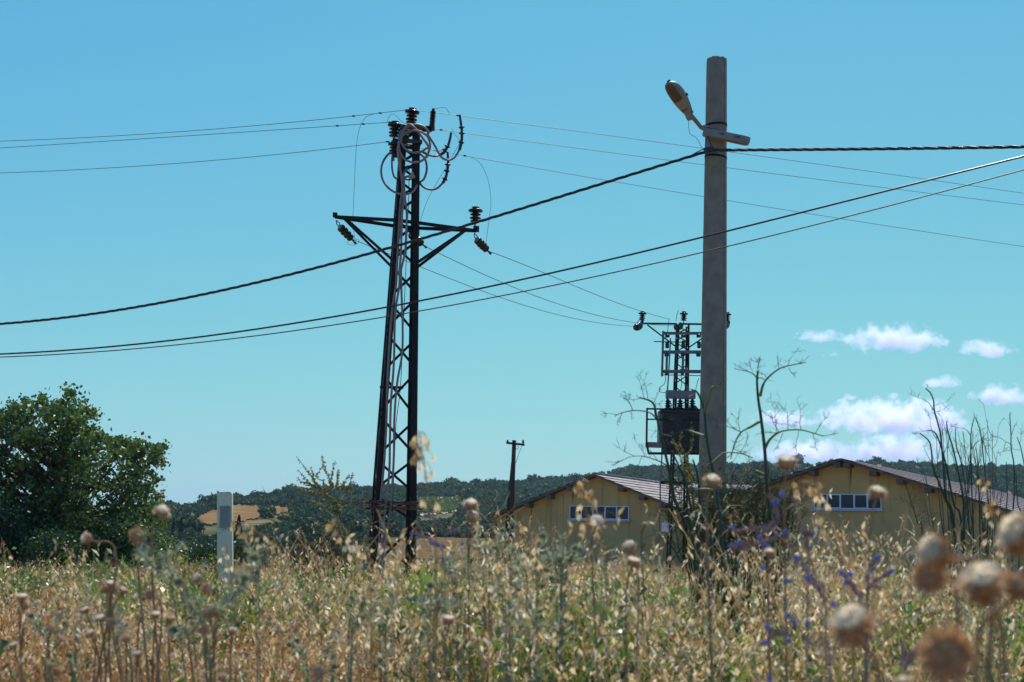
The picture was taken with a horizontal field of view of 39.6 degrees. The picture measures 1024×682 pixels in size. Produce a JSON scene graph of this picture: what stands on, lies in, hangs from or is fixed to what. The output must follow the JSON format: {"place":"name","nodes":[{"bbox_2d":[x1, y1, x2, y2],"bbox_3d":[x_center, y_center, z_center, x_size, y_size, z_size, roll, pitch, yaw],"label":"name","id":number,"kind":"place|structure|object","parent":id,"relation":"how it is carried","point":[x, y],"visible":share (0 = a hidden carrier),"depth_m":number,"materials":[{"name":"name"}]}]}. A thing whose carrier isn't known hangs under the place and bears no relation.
{"place":"outdoors","nodes":[
{"label":"outdoors","id":0,"kind":"place"},
{"bbox_2d":[61,513,312,554],"bbox_3d":[-6.109,3.200,24.225,0.315,0.682,12.944,7,-10,-31],"label":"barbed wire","id":1,"kind":"object","parent":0,"point":[205,539],"visible":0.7,"depth_m":22.55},
{"bbox_2d":[198,504,287,524],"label":"hill field","id":2,"kind":"structure","parent":0,"point":[244,512],"depth_m":376.01,"materials":[{"name":"beige plant"}]},
{"bbox_2d":[393,536,496,558],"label":"ploughed field","id":3,"kind":"structure","parent":0,"point":[427,553],"depth_m":197.36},
{"bbox_2d":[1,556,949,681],"bbox_3d":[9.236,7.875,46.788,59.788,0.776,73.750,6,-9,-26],"label":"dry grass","id":4,"kind":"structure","parent":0,"point":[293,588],"depth_m":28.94,"materials":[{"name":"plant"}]},
{"bbox_2d":[2,550,1004,592],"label":"grass","id":5,"kind":"structure","parent":0,"point":[433,570],"depth_m":35.34,"materials":[{"name":"plant"}]},
{"bbox_2d":[0,0,1023,512],"label":"sky","id":6,"kind":"structure","parent":0,"point":[876,312],"materials":[{"name":"blue"}]},
{"bbox_2d":[82,464,1019,581],"bbox_3d":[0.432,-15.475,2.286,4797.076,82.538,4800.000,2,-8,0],"label":"ground","id":7,"kind":"structure","parent":0,"point":[212,528],"depth_m":311.43,"materials":[{"name":"soil"}]},
{"bbox_2d":[0,490,40,573],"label":"bush","id":8,"kind":"object","parent":7,"relation":"on","point":[6,522],"visible":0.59,"depth_m":36.39,"materials":[{"name":"green plant"}]},
{"bbox_2d":[10,592,31,681],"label":"thistle","id":9,"kind":"object","parent":7,"relation":"on","point":[21,598],"visible":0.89,"depth_m":3.54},
{"bbox_2d":[27,600,69,681],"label":"silver weed","id":10,"kind":"object","parent":7,"relation":"on","point":[62,630],"visible":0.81,"depth_m":4.62,"materials":[{"name":"green plant"}]},
{"bbox_2d":[10,523,91,577],"bbox_3d":[-11.520,5.373,35.623,1.946,1.697,2.392,4,-9,-15],"label":"bush","id":11,"kind":"object","parent":7,"relation":"on","point":[41,547],"visible":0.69,"depth_m":35.13,"materials":[{"name":"green plant"}]},
{"bbox_2d":[68,596,96,681],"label":"silver weed","id":12,"kind":"object","parent":7,"relation":"on","point":[75,632],"visible":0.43,"depth_m":4.57,"materials":[{"name":"green plant"}]},
{"bbox_2d":[0,381,172,566],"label":"broadleaf tree","id":13,"kind":"object","parent":7,"relation":"on","point":[52,496],"visible":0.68,"depth_m":38.54,"materials":[{"name":"green plant"}]},
{"bbox_2d":[80,531,116,681],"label":"thistle","id":14,"kind":"object","parent":7,"relation":"on","point":[85,538],"visible":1,"depth_m":3.56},
{"bbox_2d":[93,612,121,681],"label":"thistle","id":15,"kind":"object","parent":7,"relation":"on","point":[109,623],"visible":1,"depth_m":3.53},
{"bbox_2d":[98,577,120,681],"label":"thistle","id":16,"kind":"object","parent":7,"relation":"on","point":[106,587],"visible":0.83,"depth_m":3.65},
{"bbox_2d":[96,584,129,681],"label":"thistle","id":17,"kind":"object","parent":7,"relation":"on","point":[125,589],"visible":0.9,"depth_m":3.74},
{"bbox_2d":[112,631,134,681],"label":"thistle","id":18,"kind":"object","parent":7,"relation":"on","point":[126,637],"visible":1,"depth_m":3.44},
{"bbox_2d":[75,507,188,576],"bbox_3d":[-10.140,5.515,37.541,3.404,2.299,2.379,2,-8,0],"label":"bush","id":19,"kind":"object","parent":7,"relation":"on","point":[161,547],"visible":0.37,"depth_m":37.24,"materials":[{"name":"green plant"}]},
{"bbox_2d":[112,603,159,681],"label":"silver weed","id":20,"kind":"object","parent":7,"relation":"on","point":[118,611],"visible":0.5,"depth_m":4.50,"materials":[{"name":"green plant"}]},
{"bbox_2d":[127,525,155,681],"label":"thistle","id":21,"kind":"object","parent":7,"relation":"on","point":[134,536],"visible":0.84,"depth_m":3.56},
{"bbox_2d":[143,588,162,681],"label":"thistle","id":22,"kind":"object","parent":7,"relation":"on","point":[148,594],"visible":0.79,"depth_m":3.67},
{"bbox_2d":[140,503,171,681],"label":"thistle","id":23,"kind":"object","parent":7,"relation":"on","point":[161,510],"visible":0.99,"depth_m":3.56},
{"bbox_2d":[132,529,217,681],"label":"silver weed","id":24,"kind":"object","parent":7,"relation":"on","point":[141,552],"visible":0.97,"depth_m":3.46,"materials":[{"name":"green plant"}]},
{"bbox_2d":[175,569,214,681],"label":"thistle","id":25,"kind":"object","parent":7,"relation":"on","point":[207,587],"visible":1,"depth_m":3.44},
{"bbox_2d":[164,550,261,681],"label":"silver weed","id":26,"kind":"object","parent":7,"relation":"on","point":[253,559],"visible":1,"depth_m":3.37,"materials":[{"name":"green plant"}]},
{"bbox_2d":[202,604,225,681],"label":"thistle","id":27,"kind":"object","parent":7,"relation":"on","point":[209,616],"visible":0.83,"depth_m":3.34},
{"bbox_2d":[217,492,232,606],"bbox_3d":[-2.185,1.889,10.849,0.204,1.469,0.055,2,-8,0],"label":"marker post","id":28,"kind":"object","parent":7,"relation":"on","point":[224,515],"visible":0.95,"depth_m":10.89,"materials":[{"name":"white plastic"}]},
{"bbox_2d":[176,530,280,571],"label":"bush","id":29,"kind":"object","parent":7,"relation":"on","point":[206,552],"visible":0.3,"depth_m":44.14,"materials":[{"name":"green plant"}]},
{"bbox_2d":[238,530,273,681],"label":"silver weed","id":30,"kind":"object","parent":7,"relation":"on","point":[264,557],"visible":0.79,"depth_m":4.14,"materials":[{"name":"green plant"}]},
{"bbox_2d":[230,518,283,681],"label":"oat stalk","id":31,"kind":"object","parent":7,"relation":"on","point":[251,534],"visible":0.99,"depth_m":4.15,"materials":[{"name":"plant"}]},
{"bbox_2d":[284,621,341,681],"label":"silver weed","id":32,"kind":"object","parent":7,"relation":"on","point":[298,645],"visible":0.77,"depth_m":4.84,"materials":[{"name":"green plant"}]},
{"bbox_2d":[268,517,374,581],"bbox_3d":[-3.135,3.681,23.679,1.909,1.555,1.469,2,-8,0],"label":"shrub","id":33,"kind":"object","parent":7,"relation":"on","point":[333,545],"visible":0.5,"depth_m":23.57,"materials":[{"name":"green plant"}]},
{"bbox_2d":[291,456,355,604],"bbox_3d":[-1.216,1.482,8.892,0.467,1.575,0.562,2,-8,0],"label":"yellow spike plant","id":34,"kind":"object","parent":7,"relation":"on","point":[324,495],"visible":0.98,"depth_m":8.92,"materials":[{"name":"green plant"}]},
{"bbox_2d":[294,647,358,681],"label":"silver weed","id":35,"kind":"object","parent":7,"relation":"on","point":[333,667],"visible":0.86,"depth_m":4.68,"materials":[{"name":"green plant"}]},
{"bbox_2d":[325,515,371,681],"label":"oat stalk","id":36,"kind":"object","parent":7,"relation":"on","point":[347,546],"visible":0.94,"depth_m":3.36,"materials":[{"name":"plant"}]},
{"bbox_2d":[340,594,369,681],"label":"silver weed","id":37,"kind":"object","parent":7,"relation":"on","point":[355,621],"visible":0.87,"depth_m":4.51,"materials":[{"name":"green plant"}]},
{"bbox_2d":[344,637,395,681],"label":"silver weed","id":38,"kind":"object","parent":7,"relation":"on","point":[390,640],"visible":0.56,"depth_m":4.93,"materials":[{"name":"green plant"}]},
{"bbox_2d":[366,584,399,681],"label":"silver weed","id":39,"kind":"object","parent":7,"relation":"on","point":[385,614],"visible":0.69,"depth_m":5.03,"materials":[{"name":"green plant"}]},
{"bbox_2d":[333,107,491,574],"bbox_3d":[-2.404,0.133,33.368,3.870,11.638,1.656,3,-9,-10],"label":"lattice pylon","id":40,"kind":"object","parent":7,"relation":"on","point":[411,503],"visible":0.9,"depth_m":33.37,"materials":[{"name":"metal"}]},
{"bbox_2d":[379,129,451,575],"bbox_3d":[-2.245,0.286,33.153,0.751,10.954,1.450,-3,-9,27],"label":"power cable","id":41,"kind":"object","parent":40,"relation":"attached to","point":[427,154],"visible":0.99,"depth_m":32.89,"materials":[{"name":"black rubber"}]},
{"bbox_2d":[380,148,450,573],"bbox_3d":[-2.448,0.518,33.365,1.558,10.539,0.887,9,-11,-42],"label":"power cable","id":42,"kind":"object","parent":40,"relation":"attached to","point":[444,178],"visible":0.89,"depth_m":32.97,"materials":[{"name":"black rubber"}]},
{"bbox_2d":[376,115,464,573],"bbox_3d":[-1.989,0.050,33.039,1.853,11.404,0.576,6,-10,-30],"label":"power cable","id":43,"kind":"object","parent":40,"relation":"attached to","point":[461,133],"visible":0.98,"depth_m":33.13,"materials":[{"name":"black rubber"}]},
{"bbox_2d":[4,121,1021,204],"bbox_3d":[6.539,-5.131,43.853,64.872,3.273,14.552,4,-9,-13],"label":"wire","id":44,"kind":"object","parent":40,"relation":"attached to","point":[488,136],"visible":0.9,"depth_m":36.86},
{"bbox_2d":[5,141,1023,246],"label":"wire","id":45,"kind":"object","parent":40,"relation":"attached to","point":[490,160],"visible":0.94,"depth_m":36.59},
{"bbox_2d":[11,109,1019,192],"bbox_3d":[6.725,-5.357,43.909,64.812,3.128,14.079,4,-9,-14],"label":"wire","id":46,"kind":"object","parent":40,"relation":"attached to","point":[487,119],"visible":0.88,"depth_m":36.89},
{"bbox_2d":[401,622,426,681],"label":"silver weed","id":47,"kind":"object","parent":7,"relation":"on","point":[417,650],"visible":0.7,"depth_m":4.95,"materials":[{"name":"green plant"}]},
{"bbox_2d":[410,430,439,681],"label":"oat stalk","id":48,"kind":"object","parent":7,"relation":"on","point":[417,458],"visible":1,"depth_m":3.00,"materials":[{"name":"plant"}]},
{"bbox_2d":[415,578,457,681],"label":"silver weed","id":49,"kind":"object","parent":7,"relation":"on","point":[425,606],"visible":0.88,"depth_m":3.79,"materials":[{"name":"green plant"}]},
{"bbox_2d":[410,514,463,661],"bbox_3d":[-0.231,1.012,4.093,0.159,1.022,0.064,2,-8,0],"label":"bugloss","id":50,"kind":"object","parent":7,"relation":"on","point":[432,542],"visible":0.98,"depth_m":4.15,"materials":[{"name":"plant"}]},
{"bbox_2d":[441,613,459,681],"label":"thistle","id":51,"kind":"object","parent":7,"relation":"on","point":[448,619],"visible":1,"depth_m":3.14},
{"bbox_2d":[432,539,491,681],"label":"silver weed","id":52,"kind":"object","parent":7,"relation":"on","point":[449,566],"visible":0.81,"depth_m":4.74,"materials":[{"name":"green plant"}]},
{"bbox_2d":[459,498,480,681],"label":"thistle","id":53,"kind":"object","parent":7,"relation":"on","point":[470,503],"visible":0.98,"depth_m":4.36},
{"bbox_2d":[467,518,519,681],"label":"silver weed","id":54,"kind":"object","parent":7,"relation":"on","point":[500,533],"visible":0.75,"depth_m":5.09,"materials":[{"name":"green plant"}]},
{"bbox_2d":[477,487,523,562],"bbox_3d":[-0.064,0.903,6.916,0.249,0.370,0.511,2,-8,0],"label":"yellow spike plant","id":55,"kind":"object","parent":7,"relation":"on","point":[492,505],"visible":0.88,"depth_m":6.96,"materials":[{"name":"green plant"}]},
{"bbox_2d":[485,564,523,681],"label":"silver weed","id":56,"kind":"object","parent":7,"relation":"on","point":[500,586],"visible":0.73,"depth_m":4.16,"materials":[{"name":"green plant"}]},
{"bbox_2d":[0,543,1023,681],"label":"green weeds","id":57,"kind":"object","parent":7,"relation":"on","point":[566,658],"visible":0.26,"depth_m":6.13,"materials":[{"name":"green plant"}]},
{"bbox_2d":[0,558,1023,681],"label":"dry weeds","id":58,"kind":"object","parent":7,"relation":"on","point":[46,598],"visible":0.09,"depth_m":6.30,"materials":[{"name":"plant"}]},
{"bbox_2d":[0,155,1023,354],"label":"cable","id":59,"kind":"object","parent":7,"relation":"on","point":[531,276],"visible":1,"depth_m":13.30,"materials":[{"name":"black rubber"}]},
{"bbox_2d":[0,169,1023,357],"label":"cable","id":60,"kind":"object","parent":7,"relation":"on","point":[535,288],"visible":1,"depth_m":13.48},
{"bbox_2d":[0,488,1023,681],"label":"wild oats","id":61,"kind":"object","parent":7,"relation":"on","point":[818,603],"visible":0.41,"depth_m":4.73,"materials":[{"name":"plant"}]},
{"bbox_2d":[502,440,524,565],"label":"timber pole","id":62,"kind":"object","parent":7,"relation":"on","point":[510,499],"visible":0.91,"depth_m":61.71,"materials":[{"name":"paint"}]},
{"bbox_2d":[520,520,539,678],"bbox_3d":[0.045,0.987,3.894,0.073,0.990,0.068,2,-8,0],"label":"oat stalk","id":63,"kind":"object","parent":7,"relation":"on","point":[536,538],"visible":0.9,"depth_m":3.95,"materials":[{"name":"plant"}]},
{"bbox_2d":[500,537,561,681],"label":"silver weed","id":64,"kind":"object","parent":7,"relation":"on","point":[524,567],"visible":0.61,"depth_m":4.31,"materials":[{"name":"green plant"}]},
{"bbox_2d":[507,597,571,681],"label":"silver weed","id":65,"kind":"object","parent":7,"relation":"on","point":[551,626],"visible":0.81,"depth_m":3.77,"materials":[{"name":"green plant"}]},
{"bbox_2d":[96,455,1023,560],"bbox_3d":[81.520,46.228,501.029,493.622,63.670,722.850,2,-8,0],"label":"hillside wood","id":66,"kind":"object","parent":7,"relation":"on","point":[301,507],"visible":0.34,"depth_m":466.97,"materials":[{"name":"green plant"}]},
{"bbox_2d":[538,530,583,681],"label":"silver weed","id":67,"kind":"object","parent":7,"relation":"on","point":[564,558],"visible":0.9,"depth_m":4.18,"materials":[{"name":"green plant"}]},
{"bbox_2d":[573,477,607,681],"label":"oat stalk","id":68,"kind":"object","parent":7,"relation":"on","point":[589,494],"visible":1,"depth_m":3.17,"materials":[{"name":"plant"}]},
{"bbox_2d":[486,472,697,570],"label":"yellow shed","id":69,"kind":"structure","parent":7,"relation":"on","point":[612,495],"depth_m":76.98,"materials":[{"name":"metal"}]},
{"bbox_2d":[567,506,630,521],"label":"window","id":70,"kind":"structure","parent":69,"relation":"in","point":[611,513],"depth_m":76.71,"materials":[{"name":"white glass"}]},
{"bbox_2d":[585,511,610,681],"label":"thistle","id":71,"kind":"object","parent":7,"relation":"on","point":[598,517],"visible":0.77,"depth_m":3.57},
{"bbox_2d":[621,538,639,681],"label":"thistle","id":72,"kind":"object","parent":7,"relation":"on","point":[631,545],"visible":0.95,"depth_m":3.56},
{"bbox_2d":[622,554,644,681],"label":"thistle","id":73,"kind":"object","parent":7,"relation":"on","point":[633,561],"visible":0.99,"depth_m":3.36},
{"bbox_2d":[600,371,712,649],"bbox_3d":[0.661,1.026,6.503,0.537,1.824,0.206,2,-8,0],"label":"fennel","id":74,"kind":"object","parent":7,"relation":"on","point":[683,517],"visible":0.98,"depth_m":6.54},
{"bbox_2d":[633,310,730,576],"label":"transformer pylon","id":75,"kind":"object","parent":7,"relation":"on","point":[674,394],"visible":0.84,"depth_m":54.99,"materials":[{"name":"metal"}]},
{"bbox_2d":[657,399,699,451],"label":"transformer","id":76,"kind":"object","parent":75,"relation":"on","point":[668,427],"visible":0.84,"depth_m":53.96,"materials":[{"name":"metal"}]},
{"bbox_2d":[645,451,761,621],"bbox_3d":[1.041,1.364,7.787,0.669,1.517,0.305,2,-8,0],"label":"fennel","id":77,"kind":"object","parent":7,"relation":"on","point":[694,534],"visible":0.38,"depth_m":7.82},
{"bbox_2d":[648,376,765,650],"bbox_3d":[0.861,1.034,6.321,0.534,1.770,0.283,2,-8,0],"label":"fennel","id":78,"kind":"object","parent":7,"relation":"on","point":[720,513],"visible":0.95,"depth_m":6.39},
{"bbox_2d":[696,473,722,681],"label":"thistle","id":79,"kind":"object","parent":7,"relation":"on","point":[712,480],"visible":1,"depth_m":3.38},
{"bbox_2d":[666,422,755,543],"bbox_3d":[1.022,0.793,7.334,0.467,0.708,0.456,0,-9,11],"label":"yellow spike plant","id":80,"kind":"object","parent":7,"relation":"on","point":[689,479],"visible":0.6,"depth_m":7.39,"materials":[{"name":"green plant"}]},
{"bbox_2d":[697,56,726,588],"bbox_3d":[2.858,0.029,20.224,0.423,8.425,0.423,2,-8,0],"label":"concrete pole","id":81,"kind":"object","parent":7,"relation":"on","point":[714,331],"visible":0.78,"depth_m":20.21,"materials":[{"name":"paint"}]},
{"bbox_2d":[665,79,712,130],"bbox_3d":[2.533,-3.388,20.471,0.732,0.674,0.250,5,-9,-23],"label":"street lamp","id":82,"kind":"object","parent":81,"relation":"attached to","point":[677,94],"visible":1,"depth_m":20.40,"materials":[{"name":"metal"}]},
{"bbox_2d":[693,137,712,153],"bbox_3d":[2.713,-2.799,20.416,0.345,0.240,0.134,-3,-9,27],"label":"cable clamp","id":83,"kind":"object","parent":81,"relation":"attached to","point":[707,149],"visible":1,"depth_m":20.35,"materials":[{"name":"black metal"}]},
{"bbox_2d":[0,145,1023,324],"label":"twisted cable","id":84,"kind":"object","parent":83,"relation":"attached to","point":[575,192],"visible":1,"depth_m":21.34,"materials":[{"name":"black rubber"}]},
{"bbox_2d":[702,127,749,145],"bbox_3d":[3.071,-2.933,20.378,0.678,0.242,0.102,2,-8,0],"label":"pole bracket","id":85,"kind":"object","parent":81,"relation":"attached to","point":[711,133],"visible":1,"depth_m":20.33,"materials":[{"name":"metal"}]},
{"bbox_2d":[676,460,787,643],"bbox_3d":[1.087,1.308,7.085,0.593,1.441,0.291,2,-8,0],"label":"fennel","id":86,"kind":"object","parent":7,"relation":"on","point":[711,507],"visible":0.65,"depth_m":7.13,"materials":[{"name":"plant"}]},
{"bbox_2d":[708,455,825,632],"bbox_3d":[1.319,1.331,7.430,0.612,1.504,0.290,2,-8,0],"label":"fennel","id":87,"kind":"object","parent":7,"relation":"on","point":[788,504],"visible":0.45,"depth_m":7.48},
{"bbox_2d":[728,491,808,681],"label":"bugloss","id":88,"kind":"object","parent":7,"relation":"on","point":[739,545],"visible":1,"depth_m":2.97,"materials":[{"name":"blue plant"}]},
{"bbox_2d":[762,547,781,681],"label":"thistle","id":89,"kind":"object","parent":7,"relation":"on","point":[769,552],"visible":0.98,"depth_m":3.17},
{"bbox_2d":[712,348,837,653],"bbox_3d":[1.191,0.983,6.438,0.596,1.920,0.205,2,-8,0],"label":"fennel","id":90,"kind":"object","parent":7,"relation":"on","point":[765,446],"visible":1,"depth_m":6.50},
{"bbox_2d":[774,454,801,681],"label":"thistle","id":91,"kind":"object","parent":7,"relation":"on","point":[785,462],"visible":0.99,"depth_m":3.18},
{"bbox_2d":[763,498,826,681],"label":"bugloss","id":92,"kind":"object","parent":7,"relation":"on","point":[810,533],"visible":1,"depth_m":2.96,"materials":[{"name":"blue plant"}]},
{"bbox_2d":[760,555,831,681],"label":"bugloss","id":93,"kind":"object","parent":7,"relation":"on","point":[812,582],"visible":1,"depth_m":2.74,"materials":[{"name":"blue plant"}]},
{"bbox_2d":[792,478,853,681],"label":"oat stalk","id":94,"kind":"object","parent":7,"relation":"on","point":[815,492],"visible":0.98,"depth_m":3.09,"materials":[{"name":"plant"}]},
{"bbox_2d":[825,600,881,681],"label":"thistle","id":95,"kind":"object","parent":7,"relation":"on","point":[850,624],"visible":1,"depth_m":1.57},
{"bbox_2d":[685,458,1023,578],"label":"yellow shed","id":96,"kind":"structure","parent":7,"relation":"on","point":[849,482],"depth_m":65.67,"materials":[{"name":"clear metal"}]},
{"bbox_2d":[811,494,883,510],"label":"window","id":97,"kind":"structure","parent":96,"relation":"in","point":[839,502],"depth_m":66.00,"materials":[{"name":"white glass"}]},
{"bbox_2d":[830,555,894,681],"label":"bugloss","id":98,"kind":"object","parent":7,"relation":"on","point":[854,587],"visible":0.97,"depth_m":2.86,"materials":[{"name":"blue plant"}]},
{"bbox_2d":[851,484,889,681],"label":"thistle","id":99,"kind":"object","parent":7,"relation":"on","point":[878,491],"visible":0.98,"depth_m":2.98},
{"bbox_2d":[900,640,919,674],"bbox_3d":[0.507,0.773,1.803,0.021,0.771,0.042,7,-10,-33],"label":"bugloss","id":100,"kind":"object","parent":7,"relation":"on","point":[910,658],"visible":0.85,"depth_m":1.86,"materials":[{"name":"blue plant"}]},
{"bbox_2d":[908,561,960,677],"bbox_3d":[0.471,0.684,1.562,0.063,0.894,0.124,-2,-9,23],"label":"thistle","id":101,"kind":"object","parent":7,"relation":"on","point":[929,582],"visible":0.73,"depth_m":1.58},
{"bbox_2d":[910,385,965,613],"bbox_3d":[2.983,1.413,9.897,0.420,2.248,0.165,2,-8,0],"label":"fennel","id":102,"kind":"object","parent":7,"relation":"on","point":[962,534],"visible":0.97,"depth_m":9.95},
{"bbox_2d":[912,621,982,681],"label":"thistle","id":103,"kind":"object","parent":7,"relation":"on","point":[947,655],"visible":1,"depth_m":1.37,"materials":[{"name":"plant"}]},
{"bbox_2d":[918,409,987,618],"bbox_3d":[3.253,1.554,10.496,0.554,2.136,0.295,2,-8,0],"label":"fennel","id":104,"kind":"object","parent":7,"relation":"on","point":[968,474],"visible":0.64,"depth_m":10.54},
{"bbox_2d":[912,528,996,681],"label":"thistle","id":105,"kind":"object","parent":7,"relation":"on","point":[932,553],"visible":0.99,"depth_m":1.53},
{"bbox_2d":[949,411,990,616],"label":"fennel","id":106,"kind":"object","parent":7,"relation":"on","point":[981,439],"visible":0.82,"depth_m":10.36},
{"bbox_2d":[950,557,1008,681],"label":"thistle","id":107,"kind":"object","parent":7,"relation":"on","point":[980,586],"visible":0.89,"depth_m":1.48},
{"bbox_2d":[954,397,1023,612],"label":"fennel","id":108,"kind":"object","parent":7,"relation":"on","point":[984,526],"visible":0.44,"depth_m":11.15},
{"bbox_2d":[976,476,1002,681],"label":"oat stalk","id":109,"kind":"object","parent":7,"relation":"on","point":[986,508],"visible":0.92,"depth_m":3.58,"materials":[{"name":"plant"}]},
{"bbox_2d":[973,562,1023,681],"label":"thistle","id":110,"kind":"object","parent":7,"relation":"on","point":[1014,585],"visible":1,"depth_m":1.39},
{"bbox_2d":[989,412,1023,630],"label":"fennel","id":111,"kind":"object","parent":7,"relation":"on","point":[1010,443],"visible":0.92,"depth_m":9.68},
{"bbox_2d":[995,510,1023,562],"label":"thistle","id":112,"kind":"object","parent":7,"relation":"on","point":[1010,537],"visible":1,"depth_m":1.43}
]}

